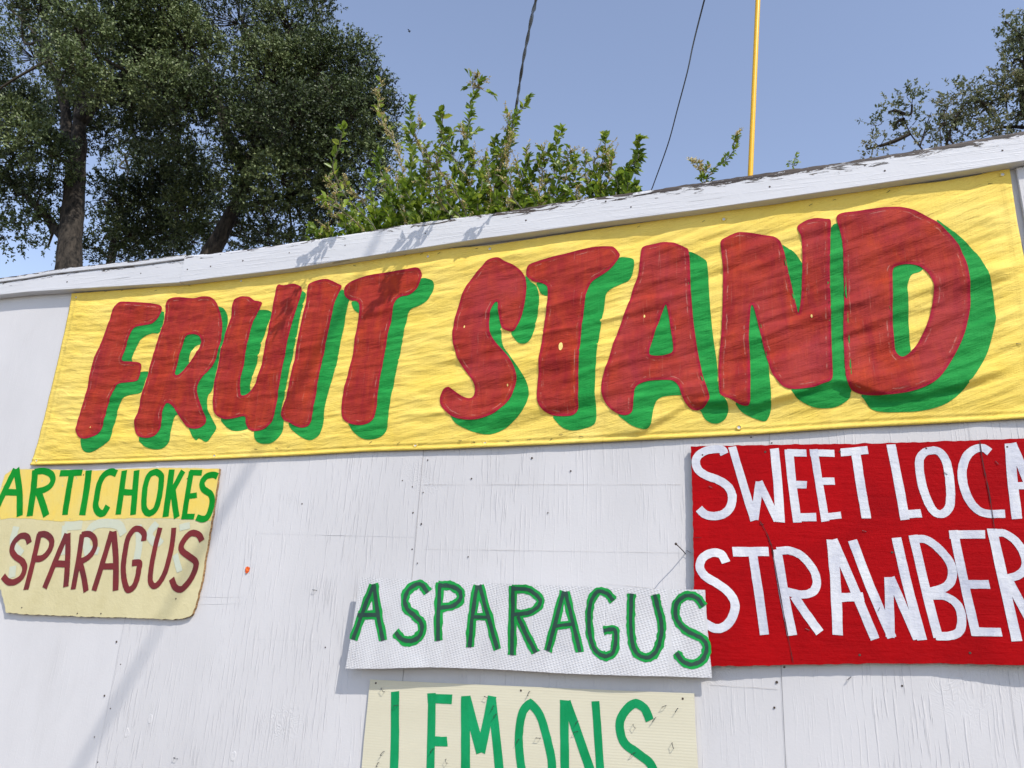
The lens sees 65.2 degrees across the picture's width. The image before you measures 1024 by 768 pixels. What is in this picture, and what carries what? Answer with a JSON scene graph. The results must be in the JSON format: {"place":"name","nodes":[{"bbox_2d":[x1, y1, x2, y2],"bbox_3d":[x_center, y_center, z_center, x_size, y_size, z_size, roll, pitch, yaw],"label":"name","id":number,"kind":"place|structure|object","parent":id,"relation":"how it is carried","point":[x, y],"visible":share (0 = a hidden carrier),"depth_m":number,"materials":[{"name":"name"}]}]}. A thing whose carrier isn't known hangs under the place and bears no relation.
{"place":"outdoors","nodes":[
{"label":"outdoors","id":0,"kind":"place"},
{"bbox_2d":[0,0,1023,277],"label":"sky","id":1,"kind":"structure","parent":0,"point":[591,67],"materials":[{"name":"blue"}]},
{"bbox_2d":[786,152,799,168],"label":"wild shoot","id":2,"kind":"object","parent":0,"point":[794,162],"visible":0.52,"depth_m":3.50,"materials":[{"name":"green plant"}]},
{"label":"ground","id":3,"kind":"structure","parent":0,"visible":0},
{"bbox_2d":[0,0,242,269],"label":"oak tree","id":4,"kind":"object","parent":3,"relation":"on","point":[154,75],"visible":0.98,"depth_m":14.81,"materials":[{"name":"green plant"}]},
{"bbox_2d":[82,133,305,264],"bbox_3d":[-9.298,-0.766,20.040,4.452,16.918,10.713,18,-23,-37],"label":"oak tree","id":5,"kind":"object","parent":3,"relation":"on","point":[180,233],"visible":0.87,"depth_m":20.45,"materials":[{"name":"green plant"}]},
{"bbox_2d":[196,0,408,254],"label":"oak tree","id":6,"kind":"object","parent":3,"relation":"on","point":[295,97],"visible":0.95,"depth_m":15.72,"materials":[{"name":"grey plant"}]},
{"bbox_2d":[305,172,385,240],"bbox_3d":[-0.853,0.735,3.112,0.427,3.682,0.598,-8,-21,30],"label":"shrub","id":7,"kind":"object","parent":3,"relation":"on","point":[345,216],"visible":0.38,"depth_m":3.63,"materials":[{"name":"green plant"}]},
{"bbox_2d":[324,75,416,231],"bbox_3d":[-0.658,0.303,3.222,0.374,4.590,1.176,5,-18,-4],"label":"shrub","id":8,"kind":"object","parent":3,"relation":"on","point":[387,211],"visible":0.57,"depth_m":3.70,"materials":[{"name":"green plant"}]},
{"bbox_2d":[393,94,473,224],"bbox_3d":[-0.342,0.501,2.973,0.501,4.090,0.942,12,-20,-25],"label":"shrub","id":9,"kind":"object","parent":3,"relation":"on","point":[414,212],"visible":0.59,"depth_m":3.57,"materials":[{"name":"green plant"}]},
{"bbox_2d":[423,68,497,221],"bbox_3d":[-0.298,0.521,3.106,0.366,4.141,0.408,0,-19,10],"label":"shrub","id":10,"kind":"object","parent":3,"relation":"on","point":[463,181],"visible":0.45,"depth_m":3.62,"materials":[{"name":"green plant"}]},
{"bbox_2d":[462,92,537,216],"bbox_3d":[-0.158,0.549,2.904,0.438,3.975,0.604,-3,-19,19],"label":"shrub","id":11,"kind":"object","parent":3,"relation":"on","point":[496,170],"visible":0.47,"depth_m":3.52,"materials":[{"name":"green plant"}]},
{"bbox_2d":[0,131,1023,767],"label":"fruit stand wall","id":12,"kind":"structure","parent":3,"relation":"on","point":[240,669],"depth_m":2.85,"materials":[{"name":"white paint"}]},
{"bbox_2d":[0,467,220,619],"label":"painted sign","id":13,"kind":"object","parent":12,"relation":"attached to","point":[123,543],"visible":1,"depth_m":3.27,"materials":[{"name":"beige paint"}]},
{"bbox_2d":[30,169,1023,464],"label":"fruit stand banner","id":14,"kind":"object","parent":12,"relation":"attached to","point":[892,307],"visible":1,"depth_m":2.87,"materials":[{"name":"yellow fabric"}]},
{"bbox_2d":[345,577,711,677],"bbox_3d":[0.019,0.797,2.592,1.220,0.305,0.014,-3,-19,18],"label":"cardboard sign","id":15,"kind":"object","parent":12,"relation":"attached to","point":[405,623],"visible":1,"depth_m":2.58,"materials":[{"name":"white cardboard"}]},
{"bbox_2d":[362,679,697,767],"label":"plastic sign","id":16,"kind":"object","parent":12,"relation":"attached to","point":[409,724],"visible":1,"depth_m":2.52,"materials":[{"name":"plastic"}]},
{"bbox_2d":[691,438,1023,666],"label":"painted sign","id":17,"kind":"object","parent":12,"relation":"attached to","point":[883,553],"visible":1,"depth_m":2.36,"materials":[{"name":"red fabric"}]},
{"bbox_2d":[504,0,536,190],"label":"twisted cable","id":18,"kind":"object","parent":3,"relation":"on","point":[526,44],"visible":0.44,"depth_m":7.02,"materials":[{"name":"black metal"}]},
{"bbox_2d":[495,139,555,210],"bbox_3d":[-0.026,0.689,2.969,0.331,3.765,0.360,12,-20,-25],"label":"shrub","id":19,"kind":"object","parent":3,"relation":"on","point":[522,198],"visible":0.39,"depth_m":3.47,"materials":[{"name":"green plant"}]},
{"bbox_2d":[529,123,599,206],"bbox_3d":[0.155,0.664,2.889,0.334,3.781,0.351,-13,-24,39],"label":"shrub","id":20,"kind":"object","parent":3,"relation":"on","point":[567,193],"visible":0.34,"depth_m":3.42,"materials":[{"name":"green plant"}]},
{"bbox_2d":[573,130,648,199],"bbox_3d":[0.352,0.692,2.832,0.385,3.712,0.328,-3,-19,19],"label":"shrub","id":21,"kind":"object","parent":3,"relation":"on","point":[622,181],"visible":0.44,"depth_m":3.34,"materials":[{"name":"green plant"}]},
{"bbox_2d":[651,0,704,189],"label":"thin cable","id":22,"kind":"object","parent":3,"relation":"on","point":[682,88],"visible":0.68,"depth_m":7.22,"materials":[{"name":"black metal"}]},
{"bbox_2d":[687,127,742,181],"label":"wild shoot","id":23,"kind":"object","parent":3,"relation":"on","point":[723,162],"visible":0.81,"depth_m":3.23,"materials":[{"name":"green plant"}]},
{"bbox_2d":[748,0,759,175],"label":"yellow pole","id":24,"kind":"object","parent":3,"relation":"on","point":[753,92],"visible":0.25,"depth_m":3.39,"materials":[{"name":"plastic"}]},
{"bbox_2d":[857,7,1023,158],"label":"oak tree","id":25,"kind":"object","parent":3,"relation":"on","point":[1016,37],"visible":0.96,"depth_m":14.11,"materials":[{"name":"green plant"}]}
]}

